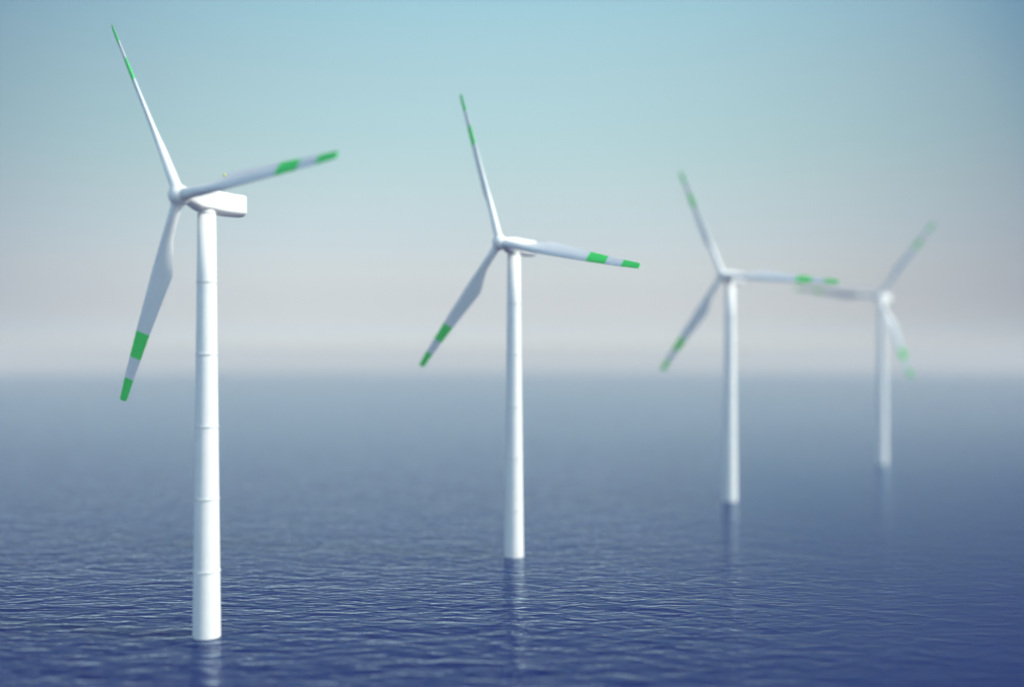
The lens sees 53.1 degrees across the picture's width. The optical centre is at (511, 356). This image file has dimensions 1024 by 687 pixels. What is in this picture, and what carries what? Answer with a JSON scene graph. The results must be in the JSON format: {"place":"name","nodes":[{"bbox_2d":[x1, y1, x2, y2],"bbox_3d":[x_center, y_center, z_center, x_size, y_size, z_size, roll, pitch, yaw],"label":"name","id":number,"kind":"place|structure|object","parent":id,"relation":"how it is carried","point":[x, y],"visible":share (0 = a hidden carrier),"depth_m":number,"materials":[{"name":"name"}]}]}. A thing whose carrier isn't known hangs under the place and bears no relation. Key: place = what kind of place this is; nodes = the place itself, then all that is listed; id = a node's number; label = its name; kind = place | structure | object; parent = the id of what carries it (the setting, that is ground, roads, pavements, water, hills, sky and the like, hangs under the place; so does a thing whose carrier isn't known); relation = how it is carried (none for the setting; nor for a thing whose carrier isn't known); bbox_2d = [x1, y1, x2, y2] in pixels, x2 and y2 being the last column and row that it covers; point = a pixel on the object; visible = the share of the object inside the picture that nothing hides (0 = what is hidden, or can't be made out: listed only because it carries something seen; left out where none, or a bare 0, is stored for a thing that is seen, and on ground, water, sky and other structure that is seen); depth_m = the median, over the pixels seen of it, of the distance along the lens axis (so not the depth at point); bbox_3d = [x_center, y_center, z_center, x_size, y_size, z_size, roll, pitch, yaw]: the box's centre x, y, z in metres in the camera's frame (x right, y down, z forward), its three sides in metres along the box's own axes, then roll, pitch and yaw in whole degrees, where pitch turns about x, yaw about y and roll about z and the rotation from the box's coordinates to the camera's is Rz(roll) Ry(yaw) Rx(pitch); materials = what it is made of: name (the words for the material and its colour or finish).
{"place":"outdoors","nodes":[
{"label":"outdoors","id":0,"kind":"place"},
{"bbox_2d":[0,371,1023,686],"bbox_3d":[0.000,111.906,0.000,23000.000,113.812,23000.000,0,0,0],"label":"sea","id":1,"kind":"structure","parent":0,"point":[362,519],"depth_m":320.89,"materials":[{"name":"blue liquid"}]},
{"bbox_2d":[112,25,338,639],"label":"wind turbine","id":2,"kind":"object","parent":1,"relation":"in","point":[209,202],"visible":0.99,"depth_m":199.70,"materials":[{"name":"white paint"}]},
{"bbox_2d":[419,93,639,557],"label":"wind turbine","id":3,"kind":"object","parent":1,"relation":"in","point":[515,248],"visible":0.98,"depth_m":280.52,"materials":[{"name":"white paint"}]},
{"bbox_2d":[661,172,838,501],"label":"wind turbine","id":4,"kind":"object","parent":1,"relation":"in","point":[731,279],"visible":1,"depth_m":389.46,"materials":[{"name":"white paint"}]},
{"bbox_2d":[795,222,934,464],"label":"wind turbine","id":5,"kind":"object","parent":1,"relation":"in","point":[881,297],"visible":0.99,"depth_m":524.71,"materials":[{"name":"white paint"}]},
{"bbox_2d":[0,0,1023,371],"label":"sky","id":6,"kind":"structure","parent":0,"point":[824,139],"materials":[{"name":"blue"}]}
]}

